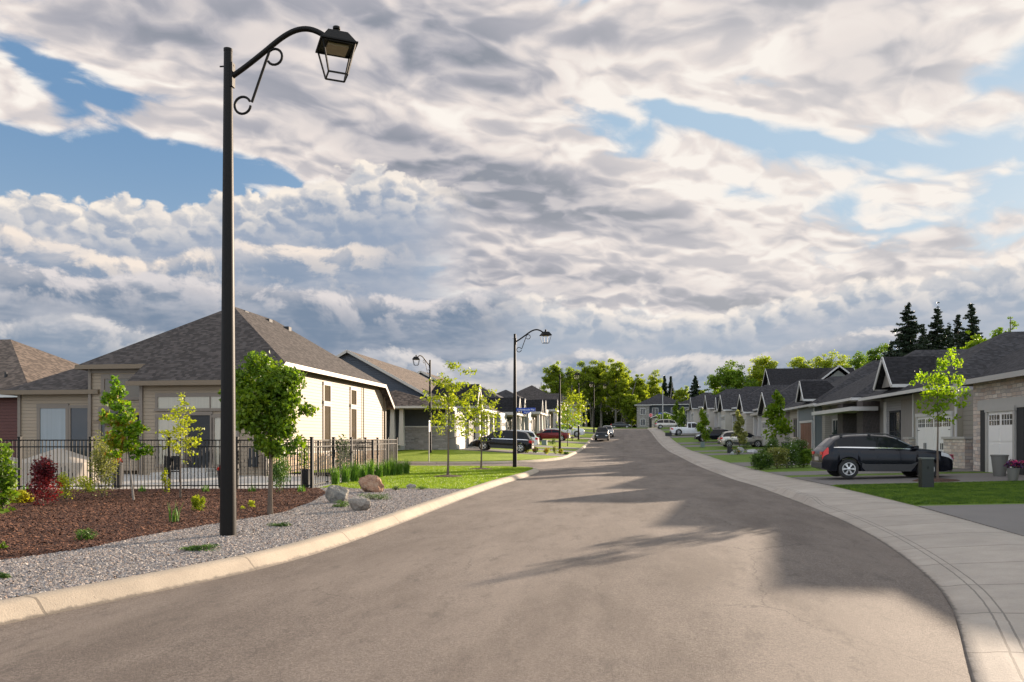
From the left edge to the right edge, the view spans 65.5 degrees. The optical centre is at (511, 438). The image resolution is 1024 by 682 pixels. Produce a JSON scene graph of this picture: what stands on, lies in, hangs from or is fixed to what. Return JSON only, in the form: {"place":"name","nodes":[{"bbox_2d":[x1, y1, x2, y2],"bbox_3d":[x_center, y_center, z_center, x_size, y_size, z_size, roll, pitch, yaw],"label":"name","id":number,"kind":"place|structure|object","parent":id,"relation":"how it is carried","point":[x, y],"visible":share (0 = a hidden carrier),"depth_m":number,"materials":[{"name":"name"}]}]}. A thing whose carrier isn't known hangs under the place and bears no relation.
{"place":"outdoors","nodes":[
{"label":"outdoors","id":0,"kind":"place"},
{"bbox_2d":[0,487,324,559],"bbox_3d":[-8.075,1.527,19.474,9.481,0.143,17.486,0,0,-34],"label":"bark mulch","id":1,"kind":"object","parent":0,"point":[20,539],"visible":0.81,"depth_m":16.04,"materials":[{"name":"brown wood"}]},
{"bbox_2d":[0,438,21,513],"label":"leafy shrub","id":2,"kind":"object","parent":1,"relation":"on","point":[7,484],"visible":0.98,"depth_m":16.32,"materials":[{"name":"green plant"}]},
{"bbox_2d":[25,455,63,504],"bbox_3d":[-10.821,0.980,18.389,0.781,1.213,1.038,0,0,-41],"label":"burgundy shrub","id":3,"kind":"object","parent":1,"relation":"on","point":[44,471],"visible":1,"depth_m":18.25,"materials":[{"name":"red plant"}]},
{"bbox_2d":[55,471,76,498],"bbox_3d":[-11.265,1.197,20.088,0.554,0.772,0.423,0,0,8],"label":"leafy shrub","id":4,"kind":"object","parent":1,"relation":"on","point":[66,483],"visible":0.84,"depth_m":20.02,"materials":[{"name":"green plant"}]},
{"bbox_2d":[86,430,121,497],"bbox_3d":[-10.709,0.667,20.862,0.859,1.830,0.673,0,0,8],"label":"variegated shrub","id":5,"kind":"object","parent":1,"relation":"on","point":[100,458],"visible":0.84,"depth_m":20.79,"materials":[{"name":"green plant"}]},
{"bbox_2d":[97,375,155,499],"bbox_3d":[-9.662,-0.002,19.987,1.417,3.210,1.004,0,0,-17],"label":"young tree","id":6,"kind":"object","parent":1,"relation":"on","point":[121,441],"visible":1,"depth_m":19.87,"materials":[{"name":"green plant"}]},
{"bbox_2d":[0,437,309,488],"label":"metal fence","id":7,"kind":"object","parent":1,"relation":"on","point":[170,460],"visible":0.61,"depth_m":24.22,"materials":[{"name":"black metal"}]},
{"bbox_2d":[155,392,204,497],"bbox_3d":[-8.616,0.189,20.629,1.340,2.823,1.181,0,0,8],"label":"young tree","id":8,"kind":"object","parent":1,"relation":"on","point":[177,446],"visible":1,"depth_m":20.64,"materials":[{"name":"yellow plant"}]},
{"bbox_2d":[218,350,319,513],"bbox_3d":[-5.028,-0.107,16.253,1.580,3.417,1.887,0,0,-42],"label":"young tree","id":9,"kind":"object","parent":1,"relation":"on","point":[258,412],"visible":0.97,"depth_m":15.96,"materials":[{"name":"green plant"}]},
{"bbox_2d":[267,441,291,492],"bbox_3d":[-6.617,0.794,22.643,0.734,1.577,0.705,0,0,-2],"label":"shrub","id":10,"kind":"object","parent":1,"relation":"on","point":[280,470],"visible":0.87,"depth_m":22.57,"materials":[{"name":"green plant"}]},
{"bbox_2d":[13,473,349,489],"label":"patio","id":11,"kind":"structure","parent":0,"point":[203,480],"depth_m":28.50,"materials":[{"name":"concrete"}]},
{"bbox_2d":[17,448,103,483],"bbox_3d":[-16.089,0.955,28.300,2.661,1.230,1.811,0,0,8],"label":"covered table","id":12,"kind":"object","parent":11,"relation":"on","point":[59,464],"visible":0.44,"depth_m":27.59,"materials":[{"name":"beige fabric"}]},
{"bbox_2d":[296,442,314,487],"bbox_3d":[-6.521,0.752,24.965,0.556,1.596,0.614,0,0,41],"label":"planter","id":13,"kind":"object","parent":11,"relation":"on","point":[306,472],"visible":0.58,"depth_m":24.84,"materials":[{"name":"black plastic"}]},
{"bbox_2d":[264,440,373,476],"bbox_3d":[-7.953,0.812,32.643,4.926,1.555,0.150,0,0,14],"label":"metal fence","id":14,"kind":"object","parent":11,"relation":"on","point":[357,447],"visible":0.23,"depth_m":32.41,"materials":[{"name":"black metal"}]},
{"bbox_2d":[310,437,397,488],"bbox_3d":[-6.169,0.767,33.538,0.114,1.665,18.122,0,0,0],"label":"metal fence","id":15,"kind":"object","parent":11,"relation":"on","point":[353,444],"visible":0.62,"depth_m":29.37,"materials":[{"name":"black metal"}]},
{"bbox_2d":[293,465,532,488],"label":"lawn","id":16,"kind":"structure","parent":0,"point":[384,479],"depth_m":31.05,"materials":[{"name":"green plant"}]},
{"bbox_2d":[0,339,78,457],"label":"red house","id":17,"kind":"structure","parent":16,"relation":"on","point":[20,363],"depth_m":43.32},
{"bbox_2d":[0,307,394,476],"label":"corner bungalow","id":18,"kind":"object","parent":16,"relation":"on","point":[157,373],"visible":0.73,"depth_m":36.59,"materials":[{"name":"beige"}]},
{"bbox_2d":[36,404,68,454],"bbox_3d":[-21.166,-0.284,36.702,1.684,2.668,0.075,0,0,8],"label":"window","id":19,"kind":"structure","parent":18,"relation":"in","point":[52,419],"depth_m":36.73,"materials":[{"name":"white glass"}]},
{"bbox_2d":[68,405,87,455],"bbox_3d":[-19.853,-0.275,36.518,1.090,2.530,0.075,0,0,8],"label":"window","id":20,"kind":"structure","parent":18,"relation":"in","point":[77,414],"depth_m":36.55,"materials":[{"name":"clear glass"}]},
{"bbox_2d":[100,374,138,399],"bbox_3d":[-17.271,-2.334,35.853,2.734,1.168,0.075,0,0,8],"label":"window","id":21,"kind":"structure","parent":18,"relation":"in","point":[133,392],"depth_m":35.89,"materials":[{"name":"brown glass"}]},
{"bbox_2d":[154,414,186,466],"bbox_3d":[-14.689,0.072,34.280,1.488,2.276,0.075,0,0,8],"label":"patio window","id":22,"kind":"structure","parent":18,"relation":"in","point":[160,424],"depth_m":34.34,"materials":[{"name":"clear glass"}]},
{"bbox_2d":[185,412,212,467],"bbox_3d":[-13.401,0.147,34.100,1.288,2.626,0.075,0,0,8],"label":"patio door","id":23,"kind":"structure","parent":18,"relation":"in","point":[204,419],"depth_m":34.12,"materials":[{"name":"grey glass"}]},
{"bbox_2d":[211,414,239,466],"bbox_3d":[-12.213,0.072,33.934,1.288,2.276,0.075,0,0,8],"label":"patio window","id":24,"kind":"structure","parent":18,"relation":"in","point":[216,418],"depth_m":34.01,"materials":[{"name":"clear glass"}]},
{"bbox_2d":[323,403,331,455],"bbox_3d":[-9.385,-0.479,40.518,0.075,2.699,1.162,0,0,8],"label":"window","id":25,"kind":"structure","parent":18,"relation":"in","point":[327,408],"depth_m":40.58,"materials":[{"name":"brown glass"}]},
{"bbox_2d":[323,381,331,403],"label":"window","id":26,"kind":"structure","parent":18,"relation":"in","point":[327,387],"depth_m":40.57,"materials":[{"name":"white glass"}]},
{"bbox_2d":[350,407,356,453],"bbox_3d":[-8.831,-0.479,44.479,0.075,2.699,1.162,0,0,8],"label":"window","id":27,"kind":"structure","parent":18,"relation":"in","point":[353,410],"depth_m":44.49,"materials":[{"name":"brown glass"}]},
{"bbox_2d":[433,475,462,476],"bbox_3d":[-2.614,1.515,32.388,1.500,0.110,1.500,0,0,8],"label":"mulch ring","id":28,"kind":"object","parent":16,"relation":"on","point":[447,476],"visible":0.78,"depth_m":32.10,"materials":[{"name":"brown wood"}]},
{"bbox_2d":[420,360,483,474],"bbox_3d":[-2.579,-0.796,32.578,2.872,4.796,2.281,0,0,45],"label":"young tree","id":29,"kind":"object","parent":28,"relation":"on","point":[452,398],"visible":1,"depth_m":32.31,"materials":[{"name":"green plant"}]},
{"bbox_2d":[513,329,551,466],"bbox_3d":[1.092,-2.120,42.669,2.155,7.523,0.720,0,0,8],"label":"street lamp","id":30,"kind":"object","parent":16,"relation":"on","point":[545,333],"visible":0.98,"depth_m":42.72,"materials":[{"name":"metal"}]},
{"bbox_2d":[0,428,971,681],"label":"road","id":31,"kind":"structure","parent":0,"point":[633,555],"depth_m":8.12,"materials":[{"name":"grey asphalt"}]},
{"bbox_2d":[398,434,594,463],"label":"kerb","id":32,"kind":"structure","parent":31,"relation":"on","point":[505,462],"depth_m":53.10,"materials":[{"name":"concrete"}]},
{"bbox_2d":[389,426,596,460],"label":"lawn","id":33,"kind":"structure","parent":0,"point":[441,455],"depth_m":57.85,"materials":[{"name":"green plant"}]},
{"bbox_2d":[336,350,496,449],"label":"dark gabled house","id":34,"kind":"structure","parent":33,"relation":"on","point":[407,418],"depth_m":62.04,"materials":[{"name":"grey"}]},
{"bbox_2d":[412,355,431,452],"bbox_3d":[-6.442,-2.211,57.175,0.724,7.564,2.166,0,0,30],"label":"street lamp","id":35,"kind":"object","parent":33,"relation":"on","point":[430,432],"visible":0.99,"depth_m":57.91,"materials":[{"name":"metal"}]},
{"bbox_2d":[417,371,526,430],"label":"gabled bungalow","id":36,"kind":"object","parent":33,"relation":"on","point":[505,411],"visible":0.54,"depth_m":90.07,"materials":[{"name":"white"}]},
{"bbox_2d":[481,387,546,432],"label":"hipped bungalow","id":37,"kind":"object","parent":33,"relation":"on","point":[535,421],"visible":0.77,"depth_m":111.34,"materials":[{"name":"grey"}]},
{"bbox_2d":[497,390,558,427],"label":"bungalow","id":38,"kind":"object","parent":33,"relation":"on","point":[551,418],"visible":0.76,"depth_m":132.07,"materials":[{"name":"grey"}]},
{"bbox_2d":[555,405,580,445],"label":"ornamental tree","id":39,"kind":"object","parent":33,"relation":"on","point":[566,411],"visible":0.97,"depth_m":88.62,"materials":[{"name":"green plant"}]},
{"bbox_2d":[554,389,588,440],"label":"ornamental tree","id":40,"kind":"object","parent":33,"relation":"on","point":[578,407],"visible":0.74,"depth_m":102.40,"materials":[{"name":"green plant"}]},
{"bbox_2d":[457,448,564,456],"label":"driveway","id":41,"kind":"structure","parent":0,"point":[511,451],"depth_m":63.97,"materials":[{"name":"concrete"}]},
{"bbox_2d":[472,430,533,452],"bbox_3d":[-0.680,0.144,64.013,4.825,1.740,2.260,3,0,8],"label":"parked car","id":42,"kind":"object","parent":41,"relation":"on","point":[505,441],"visible":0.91,"depth_m":63.13,"materials":[{"name":"black paint"}]},
{"bbox_2d":[0,0,1023,416],"label":"sky","id":43,"kind":"structure","parent":0,"point":[681,189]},
{"bbox_2d":[516,385,567,421],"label":"two tone house","id":44,"kind":"structure","parent":0,"point":[531,392],"depth_m":150.85,"materials":[{"name":"grey"}]},
{"bbox_2d":[540,440,586,443],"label":"driveway","id":45,"kind":"structure","parent":0,"point":[568,442],"depth_m":99.28,"materials":[{"name":"concrete"}]},
{"bbox_2d":[536,429,570,440],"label":"saloon car","id":46,"kind":"object","parent":45,"relation":"on","point":[550,434],"visible":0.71,"depth_m":98.64,"materials":[{"name":"red paint"}]},
{"bbox_2d":[669,435,694,437],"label":"driveway","id":47,"kind":"structure","parent":0,"point":[681,436],"depth_m":114.13,"materials":[{"name":"concrete"}]},
{"bbox_2d":[669,422,709,434],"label":"pickup truck","id":48,"kind":"object","parent":47,"relation":"on","point":[689,427],"visible":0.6,"depth_m":116.10,"materials":[{"name":"white paint"}]},
{"bbox_2d":[647,428,1023,681],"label":"sidewalk","id":49,"kind":"structure","parent":0,"point":[973,572],"depth_m":11.43,"materials":[{"name":"concrete"}]},
{"bbox_2d":[660,427,1023,505],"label":"lawn","id":50,"kind":"structure","parent":0,"point":[736,458],"depth_m":50.85,"materials":[{"name":"green plant"}]},
{"bbox_2d":[695,409,712,440],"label":"young tree","id":51,"kind":"object","parent":50,"relation":"on","point":[704,422],"visible":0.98,"depth_m":91.85,"materials":[{"name":"green plant"}]},
{"bbox_2d":[686,389,739,425],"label":"end bungalow","id":52,"kind":"object","parent":50,"relation":"on","point":[696,404],"visible":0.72,"depth_m":143.71,"materials":[{"name":"beige"}]},
{"bbox_2d":[699,386,761,428],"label":"bungalow","id":53,"kind":"object","parent":50,"relation":"on","point":[709,404],"visible":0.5,"depth_m":123.48,"materials":[{"name":"grey"}]},
{"bbox_2d":[730,410,747,446],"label":"young tree","id":54,"kind":"object","parent":50,"relation":"on","point":[738,431],"visible":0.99,"depth_m":67.39,"materials":[{"name":"green plant"}]},
{"bbox_2d":[717,431,762,446],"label":"parked car","id":55,"kind":"object","parent":50,"relation":"on","point":[724,437],"visible":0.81,"depth_m":81.20,"materials":[{"name":"beige paint"}]},
{"bbox_2d":[713,385,788,430],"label":"twin gablet bungalow","id":56,"kind":"object","parent":50,"relation":"on","point":[725,406],"visible":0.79,"depth_m":107.90,"materials":[{"name":"grey"}]},
{"bbox_2d":[748,451,775,469],"bbox_3d":[12.463,1.078,39.734,1.204,0.988,1.165,0,0,-38],"label":"flowering shrub","id":57,"kind":"object","parent":50,"relation":"on","point":[760,461],"visible":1,"depth_m":39.57,"materials":[{"name":"green plant"}]},
{"bbox_2d":[763,446,790,467],"bbox_3d":[13.443,0.937,40.524,1.337,1.208,0.996,0,0,-9],"label":"flowering shrub","id":58,"kind":"object","parent":50,"relation":"on","point":[779,453],"visible":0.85,"depth_m":40.34,"materials":[{"name":"green plant"}]},
{"bbox_2d":[730,379,824,433],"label":"columned bungalow","id":59,"kind":"object","parent":50,"relation":"on","point":[747,405],"visible":0.24,"depth_m":91.31,"materials":[{"name":"grey"}]},
{"bbox_2d":[761,390,794,439],"bbox_3d":[21.195,-1.387,63.459,2.611,5.151,2.377,0,0,8],"label":"young tree","id":60,"kind":"object","parent":50,"relation":"on","point":[781,426],"visible":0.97,"depth_m":63.33,"materials":[{"name":"green plant"}]},
{"bbox_2d":[778,441,803,467],"bbox_3d":[14.114,0.818,40.936,1.585,1.417,1.256,0,0,8],"label":"flowering shrub","id":61,"kind":"object","parent":50,"relation":"on","point":[796,450],"visible":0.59,"depth_m":40.64,"materials":[{"name":"green plant"}]},
{"bbox_2d":[750,376,842,445],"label":"beige bungalow","id":62,"kind":"object","parent":50,"relation":"on","point":[766,398],"visible":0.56,"depth_m":78.57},
{"bbox_2d":[762,365,854,385],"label":"tall rear house","id":63,"kind":"structure","parent":50,"relation":"on","point":[781,376],"depth_m":116.72,"materials":[{"name":"grey"}]},
{"bbox_2d":[783,360,879,450],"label":"slate garage house","id":64,"kind":"structure","parent":50,"relation":"on","point":[814,431],"depth_m":64.52,"materials":[{"name":"beige"}]},
{"bbox_2d":[801,423,810,448],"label":"garage door","id":65,"kind":"structure","parent":64,"relation":"in","point":[805,427],"depth_m":65.57,"materials":[{"name":"brown wood"}]},
{"bbox_2d":[844,350,867,369],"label":"broadleaf tree","id":66,"kind":"object","parent":50,"relation":"on","point":[855,363],"visible":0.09,"depth_m":129.58,"materials":[{"name":"green plant"}]},
{"bbox_2d":[859,343,889,366],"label":"broadleaf tree","id":67,"kind":"object","parent":50,"relation":"on","point":[872,355],"visible":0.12,"depth_m":117.81,"materials":[{"name":"green plant"}]},
{"bbox_2d":[809,349,966,435],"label":"dark brick house","id":68,"kind":"structure","parent":50,"relation":"on","point":[848,412],"depth_m":54.23,"materials":[{"name":"grey"}]},
{"bbox_2d":[875,302,930,359],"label":"spruce","id":69,"kind":"object","parent":50,"relation":"on","point":[905,341],"visible":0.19,"depth_m":91.47,"materials":[{"name":"green plant"}]},
{"bbox_2d":[918,457,934,487],"bbox_3d":[12.314,1.013,23.682,0.376,0.916,0.269,0,0,4],"label":"utility pedestal","id":70,"kind":"object","parent":50,"relation":"on","point":[925,472],"visible":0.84,"depth_m":23.56,"materials":[{"name":"black metal"}]},
{"bbox_2d":[834,480,1023,504],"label":"grass","id":71,"kind":"structure","parent":50,"relation":"on","point":[972,492],"depth_m":21.66,"materials":[{"name":"green plant"}]},
{"bbox_2d":[913,478,959,481],"bbox_3d":[14.389,1.383,26.931,1.600,0.120,1.600,0,0,8],"label":"mulch ring","id":72,"kind":"object","parent":71,"relation":"on","point":[942,480],"visible":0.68,"depth_m":26.48,"materials":[{"name":"brown wood"}]},
{"bbox_2d":[909,347,970,477],"bbox_3d":[14.479,-0.818,26.927,1.457,4.584,1.515,0,0,-39],"label":"young tree","id":73,"kind":"object","parent":72,"relation":"on","point":[941,394],"visible":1,"depth_m":26.87,"materials":[{"name":"green plant"}]},
{"bbox_2d":[923,302,956,349],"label":"spruce","id":74,"kind":"object","parent":50,"relation":"on","point":[934,337],"visible":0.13,"depth_m":93.60,"materials":[{"name":"green plant"}]},
{"bbox_2d":[945,314,963,347],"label":"spruce","id":75,"kind":"object","parent":50,"relation":"on","point":[958,324],"visible":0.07,"depth_m":101.88,"materials":[{"name":"green plant"}]},
{"bbox_2d":[953,303,983,348],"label":"spruce","id":76,"kind":"object","parent":50,"relation":"on","point":[973,329],"visible":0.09,"depth_m":97.56,"materials":[{"name":"green plant"}]},
{"bbox_2d":[953,369,1023,474],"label":"stone fronted house","id":77,"kind":"structure","parent":50,"relation":"on","point":[998,414],"depth_m":30.92,"materials":[{"name":"beige stone"}]},
{"bbox_2d":[988,411,1011,473],"bbox_3d":[18.854,0.145,30.733,0.033,2.410,2.100,0,0,8],"label":"garage door","id":78,"kind":"structure","parent":77,"relation":"in","point":[999,423],"depth_m":30.80,"materials":[{"name":"white metal"}]},
{"bbox_2d":[1004,459,1023,480],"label":"planter","id":79,"kind":"object","parent":50,"relation":"on","point":[1012,473],"visible":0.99,"depth_m":25.40,"materials":[{"name":"grey plant"}]},
{"bbox_2d":[769,468,982,475],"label":"driveway","id":80,"kind":"structure","parent":0,"point":[859,472],"depth_m":34.14,"materials":[{"name":"concrete"}]},
{"bbox_2d":[792,473,1023,485],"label":"driveway","id":81,"kind":"structure","parent":0,"point":[896,479],"depth_m":28.51,"materials":[{"name":"concrete"}]},
{"bbox_2d":[811,433,952,478],"bbox_3d":[13.677,0.613,29.600,4.595,1.662,2.120,0,0,7],"label":"estate car","id":82,"kind":"object","parent":81,"relation":"on","point":[849,455],"visible":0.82,"depth_m":28.86,"materials":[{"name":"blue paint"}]},
{"bbox_2d":[990,455,1008,475],"bbox_3d":[17.403,0.954,28.429,0.589,0.772,0.583,0,0,8],"label":"urn","id":83,"kind":"object","parent":81,"relation":"on","point":[998,462],"visible":0.97,"depth_m":28.24,"materials":[{"name":"grey plastic"}]},
{"bbox_2d":[858,331,1023,468],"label":"olive garage house","id":84,"kind":"structure","parent":0,"point":[904,420],"depth_m":41.33,"materials":[{"name":"grey"}]},
{"bbox_2d":[889,410,900,439],"bbox_3d":[22.477,-0.453,46.785,0.075,2.407,1.916,0,0,8],"label":"window","id":85,"kind":"structure","parent":84,"relation":"in","point":[894,416],"depth_m":46.71,"materials":[{"name":"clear glass"}]},
{"bbox_2d":[917,415,949,451],"bbox_3d":[21.236,0.090,40.143,0.069,2.460,4.400,0,0,8],"label":"garage door","id":86,"kind":"structure","parent":84,"relation":"in","point":[927,431],"depth_m":40.39,"materials":[{"name":"white metal"}]},
{"bbox_2d":[919,504,1023,535],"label":"driveway","id":87,"kind":"structure","parent":0,"point":[1008,517],"depth_m":16.01,"materials":[{"name":"concrete"}]},
{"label":"gravel bed","id":88,"kind":"structure","parent":0,"visible":0},
{"bbox_2d":[0,487,462,599],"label":"gravel","id":89,"kind":"structure","parent":88,"relation":"on","point":[132,556],"depth_m":11.33,"materials":[{"name":"grey gravel"}]},
{"bbox_2d":[220,25,357,535],"bbox_3d":[-3.508,-2.417,12.548,2.329,8.133,0.779,0,0,8],"label":"street lamp","id":90,"kind":"object","parent":88,"relation":"on","point":[335,41],"visible":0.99,"depth_m":12.60,"materials":[{"name":"metal"}]},
{"bbox_2d":[325,485,348,502],"bbox_3d":[-4.236,1.384,19.175,0.563,0.548,0.403,0,0,8],"label":"boulder","id":91,"kind":"object","parent":88,"relation":"on","point":[334,493],"visible":0.75,"depth_m":19.05,"materials":[{"name":"grey stone"}]},
{"bbox_2d":[348,497,370,510],"bbox_3d":[-3.266,1.439,17.057,0.476,0.380,0.309,0,0,23],"label":"boulder","id":92,"kind":"object","parent":88,"relation":"on","point":[359,503],"visible":0.84,"depth_m":16.97,"materials":[{"name":"grey stone"}]},
{"bbox_2d":[358,475,383,491],"bbox_3d":[-4.085,1.360,22.991,0.764,0.650,0.452,0,0,8],"label":"boulder","id":93,"kind":"object","parent":88,"relation":"on","point":[370,483],"visible":0.81,"depth_m":22.88,"materials":[{"name":"brown stone"}]},
{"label":"far lawn","id":94,"kind":"structure","parent":0,"visible":0},
{"bbox_2d":[540,361,567,395],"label":"broadleaf tree","id":95,"kind":"object","parent":94,"relation":"on","point":[551,380],"visible":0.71,"depth_m":203.71,"materials":[{"name":"green plant"}]},
{"bbox_2d":[566,360,601,426],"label":"broadleaf tree","id":96,"kind":"object","parent":94,"relation":"on","point":[585,376],"visible":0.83,"depth_m":210.71,"materials":[{"name":"green plant"}]},
{"bbox_2d":[587,360,610,426],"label":"broadleaf tree","id":97,"kind":"object","parent":94,"relation":"on","point":[600,367],"visible":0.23,"depth_m":215.09,"materials":[{"name":"green plant"}]},
{"bbox_2d":[597,358,631,427],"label":"broadleaf tree","id":98,"kind":"object","parent":94,"relation":"on","point":[616,392],"visible":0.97,"depth_m":208.82,"materials":[{"name":"green plant"}]},
{"bbox_2d":[620,394,640,427],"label":"broadleaf tree","id":99,"kind":"object","parent":94,"relation":"on","point":[628,403],"visible":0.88,"depth_m":205.17,"materials":[{"name":"green plant"}]},
{"bbox_2d":[583,398,679,427],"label":"undergrowth","id":100,"kind":"object","parent":94,"relation":"on","point":[608,419],"visible":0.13,"depth_m":228.30,"materials":[{"name":"green plant"}]},
{"bbox_2d":[628,374,649,417],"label":"broadleaf tree","id":101,"kind":"object","parent":94,"relation":"on","point":[640,392],"visible":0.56,"depth_m":214.88,"materials":[{"name":"green plant"}]},
{"bbox_2d":[646,369,663,397],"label":"broadleaf tree","id":102,"kind":"object","parent":94,"relation":"on","point":[654,388],"visible":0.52,"depth_m":223.30,"materials":[{"name":"green plant"}]},
{"bbox_2d":[634,394,680,427],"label":"two storey house","id":103,"kind":"structure","parent":94,"relation":"on","point":[647,407],"depth_m":193.63,"materials":[{"name":"grey"}]},
{"bbox_2d":[702,360,758,394],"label":"broadleaf tree","id":104,"kind":"object","parent":94,"relation":"on","point":[729,378],"visible":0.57,"depth_m":176.17,"materials":[{"name":"green plant"}]},
{"bbox_2d":[746,354,778,385],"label":"broadleaf tree","id":105,"kind":"object","parent":94,"relation":"on","point":[759,367],"visible":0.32,"depth_m":180.69,"materials":[{"name":"green plant"}]},
{"bbox_2d":[807,349,838,367],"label":"broadleaf tree","id":106,"kind":"object","parent":94,"relation":"on","point":[823,363],"visible":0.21,"depth_m":195.40,"materials":[{"name":"green plant"}]},
{"bbox_3d":[-1.550,1.515,40.185,1.500,0.110,1.500,0,0,8],"label":"mulch ring","id":107,"kind":"object","parent":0,"visible":0},
{"bbox_2d":[452,389,502,467],"bbox_3d":[-1.467,-0.496,40.367,2.417,4.195,2.754,0,0,-43],"label":"young tree","id":108,"kind":"object","parent":107,"relation":"on","point":[479,409],"visible":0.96,"depth_m":40.16,"materials":[{"name":"green plant"}]},
{"bbox_3d":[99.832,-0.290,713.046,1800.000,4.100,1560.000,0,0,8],"label":"ground","id":109,"kind":"structure","parent":0,"visible":0},
{"bbox_2d":[0,467,539,625],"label":"kerb","id":110,"kind":"structure","parent":109,"relation":"on","point":[24,607],"depth_m":9.63,"materials":[{"name":"concrete"}]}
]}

